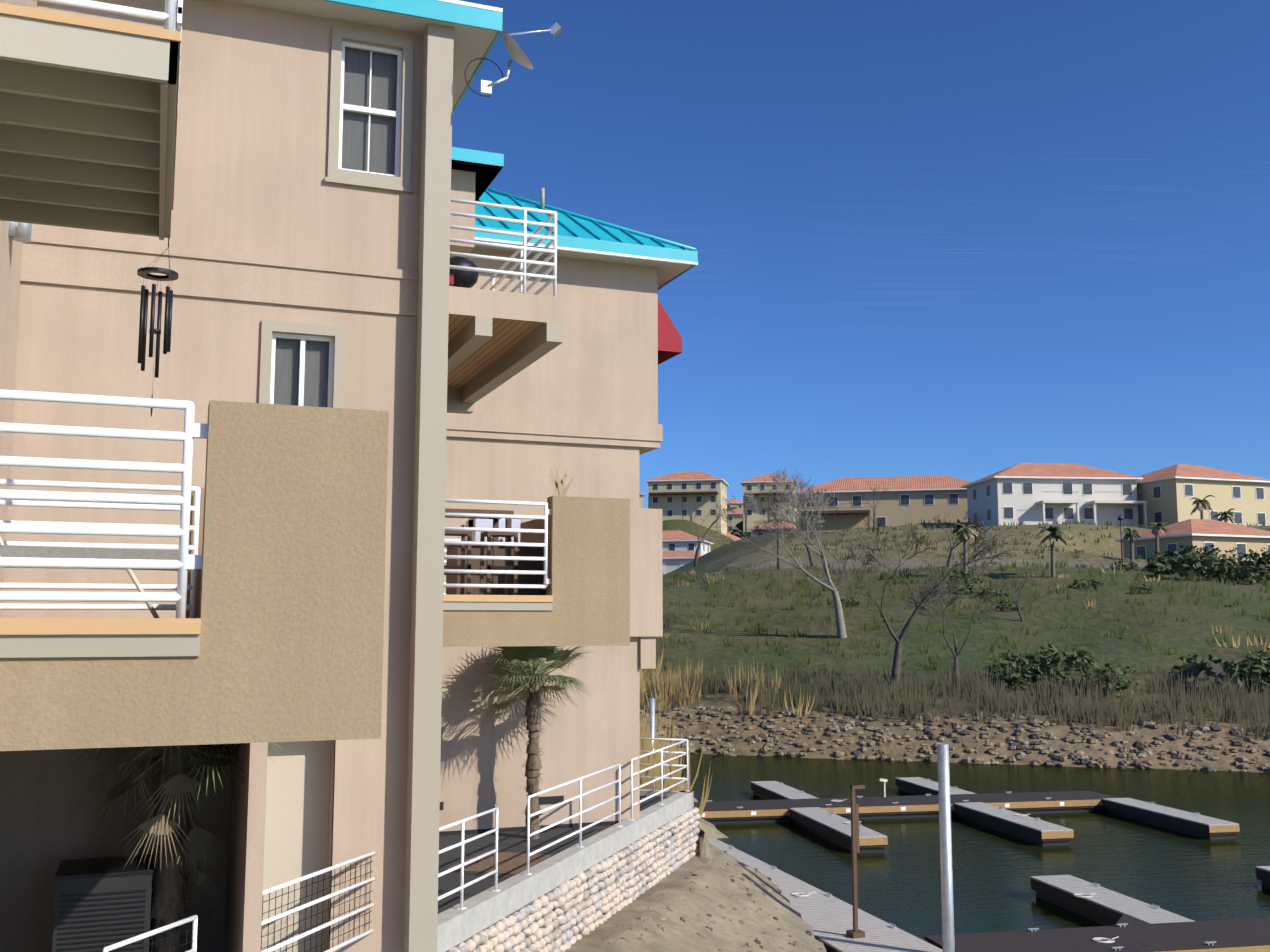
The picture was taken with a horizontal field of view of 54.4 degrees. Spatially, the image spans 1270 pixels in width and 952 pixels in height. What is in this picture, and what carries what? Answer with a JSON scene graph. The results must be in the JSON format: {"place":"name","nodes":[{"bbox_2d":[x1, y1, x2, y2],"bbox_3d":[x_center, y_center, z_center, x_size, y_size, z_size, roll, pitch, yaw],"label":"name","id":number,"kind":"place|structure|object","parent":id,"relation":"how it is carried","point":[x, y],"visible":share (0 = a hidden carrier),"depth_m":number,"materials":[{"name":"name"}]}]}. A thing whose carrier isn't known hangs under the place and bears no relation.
{"place":"outdoors","nodes":[
{"label":"outdoors","id":0,"kind":"place"},
{"bbox_2d":[0,0,388,951],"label":"balcony","id":1,"kind":"structure","parent":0,"point":[286,644],"depth_m":6.18,"materials":[{"name":"beige paint"}]},
{"bbox_2d":[0,3,200,634],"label":"decks","id":2,"kind":"object","parent":1,"relation":"on","point":[30,626],"visible":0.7,"depth_m":5.88,"materials":[{"name":"brown wood"}]},
{"bbox_2d":[0,536,178,617],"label":"chaise lounge","id":3,"kind":"object","parent":2,"relation":"on","point":[52,552],"visible":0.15,"depth_m":7.60,"materials":[{"name":"beige"}]},
{"bbox_2d":[0,0,208,617],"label":"railings","id":4,"kind":"object","parent":2,"relation":"on","point":[184,563],"visible":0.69,"depth_m":6.02,"materials":[{"name":"white metal"}]},
{"bbox_2d":[137,238,178,416],"bbox_3d":[-3.336,-1.042,8.587,0.270,1.284,0.270,3,-7,-21],"label":"wind chime","id":5,"kind":"object","parent":1,"relation":"attached to","point":[170,275],"visible":0.96,"depth_m":8.57,"materials":[{"name":"black metal"}]},
{"bbox_2d":[452,0,1269,507],"label":"sky","id":6,"kind":"structure","parent":0,"point":[969,240],"materials":[{"name":"blue"}]},
{"bbox_2d":[565,507,1269,951],"bbox_3d":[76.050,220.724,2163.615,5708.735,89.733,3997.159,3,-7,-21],"label":"terrain","id":7,"kind":"structure","parent":0,"point":[705,863],"depth_m":75.51,"materials":[{"name":"green plant"}]},
{"bbox_2d":[437,789,693,951],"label":"walkway kerb","id":8,"kind":"structure","parent":7,"relation":"on","point":[552,867],"depth_m":18.25,"materials":[{"name":"concrete"}]},
{"bbox_2d":[52,854,153,951],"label":"air conditioner","id":9,"kind":"object","parent":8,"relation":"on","point":[97,908],"visible":0.96,"depth_m":10.47,"materials":[{"name":"grey metal"}]},
{"bbox_2d":[0,0,629,951],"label":"building","id":10,"kind":"structure","parent":8,"relation":"on","point":[326,172],"depth_m":13.08,"materials":[{"name":"beige paint"}]},
{"bbox_2d":[443,314,552,601],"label":"decks","id":11,"kind":"object","parent":10,"relation":"on","point":[508,335],"visible":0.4,"depth_m":14.94,"materials":[{"name":"brown wood"}]},
{"bbox_2d":[444,256,573,594],"bbox_3d":[-1.866,-0.610,15.794,1.734,4.326,3.152,1,-7,-11],"label":"balcony furniture","id":12,"kind":"object","parent":11,"relation":"on","point":[463,278],"visible":0.65,"depth_m":15.54,"materials":[{"name":"silver metal"}]},
{"bbox_2d":[444,198,556,594],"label":"railings","id":13,"kind":"object","parent":10,"relation":"on","point":[522,261],"visible":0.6,"depth_m":14.25,"materials":[{"name":"white metal"}]},
{"bbox_2d":[464,22,561,96],"bbox_3d":[-1.307,-4.687,13.809,1.077,1.016,0.503,5,-8,-34],"label":"satellite dish","id":14,"kind":"object","parent":10,"relation":"attached to","point":[516,52],"visible":1,"depth_m":13.68,"materials":[{"name":"grey metal"}]},
{"bbox_2d":[63,646,590,951],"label":"palm trees","id":15,"kind":"object","parent":8,"relation":"on","point":[173,806],"visible":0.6,"depth_m":10.86,"materials":[{"name":"green plant"}]},
{"bbox_2d":[102,738,689,951],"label":"ground railings","id":16,"kind":"object","parent":8,"relation":"on","point":[194,919],"visible":0.88,"depth_m":14.25,"materials":[{"name":"white metal"}]},
{"bbox_2d":[439,188,697,835],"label":"building","id":17,"kind":"structure","parent":8,"relation":"on","point":[580,403],"depth_m":21.89,"materials":[{"name":"beige paint"}]},
{"bbox_2d":[449,807,700,951],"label":"cobble wall","id":18,"kind":"structure","parent":8,"relation":"on","point":[638,871],"depth_m":18.85,"materials":[{"name":"beige stone"}]},
{"bbox_2d":[649,698,954,951],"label":"steel pilings","id":19,"kind":"object","parent":7,"relation":"on","point":[945,850],"visible":0.62,"depth_m":22.23,"materials":[{"name":"silver metal"}]},
{"bbox_2d":[683,465,1029,688],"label":"bare trees","id":20,"kind":"object","parent":7,"relation":"on","point":[841,634],"visible":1,"depth_m":80.26,"materials":[{"name":"grey plant"}]},
{"bbox_2d":[608,705,1269,951],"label":"shore rocks","id":21,"kind":"object","parent":7,"relation":"on","point":[1077,755],"visible":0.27,"depth_m":58.10,"materials":[{"name":"brown stone"}]},
{"bbox_2d":[639,463,1269,574],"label":"distant houses","id":22,"kind":"structure","parent":7,"relation":"on","point":[1035,493],"depth_m":146.32,"materials":[{"name":"beige paint"}]},
{"bbox_2d":[640,518,1269,827],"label":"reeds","id":23,"kind":"object","parent":7,"relation":"on","point":[812,690],"visible":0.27,"depth_m":66.68,"materials":[{"name":"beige plant"}]},
{"bbox_2d":[694,777,1269,951],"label":"docks","id":24,"kind":"object","parent":7,"relation":"on","point":[839,925],"visible":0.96,"depth_m":28.44,"materials":[{"name":"grey wood"}]},
{"bbox_2d":[791,799,1118,942],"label":"cleats","id":25,"kind":"object","parent":24,"relation":"on","point":[1098,939],"visible":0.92,"depth_m":26.87,"materials":[{"name":"silver metal"}]},
{"bbox_2d":[840,545,1269,693],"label":"hill bushes","id":26,"kind":"object","parent":7,"relation":"on","point":[1203,563],"visible":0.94,"depth_m":68.95,"materials":[{"name":"green plant"}]},
{"bbox_2d":[947,495,1237,577],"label":"palm trees","id":27,"kind":"object","parent":7,"relation":"on","point":[1056,533],"visible":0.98,"depth_m":104.20,"materials":[{"name":"green plant"}]},
{"bbox_2d":[1163,657,1250,686],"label":"bush","id":28,"kind":"object","parent":7,"relation":"on","point":[1218,670],"visible":0.5,"depth_m":62.28,"materials":[{"name":"green plant"}]},
{"bbox_2d":[677,753,1269,940],"bbox_3d":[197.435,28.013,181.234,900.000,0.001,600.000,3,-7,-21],"label":"lake water","id":29,"kind":"structure","parent":0,"point":[1193,877],"depth_m":35.07,"materials":[{"name":"green"}]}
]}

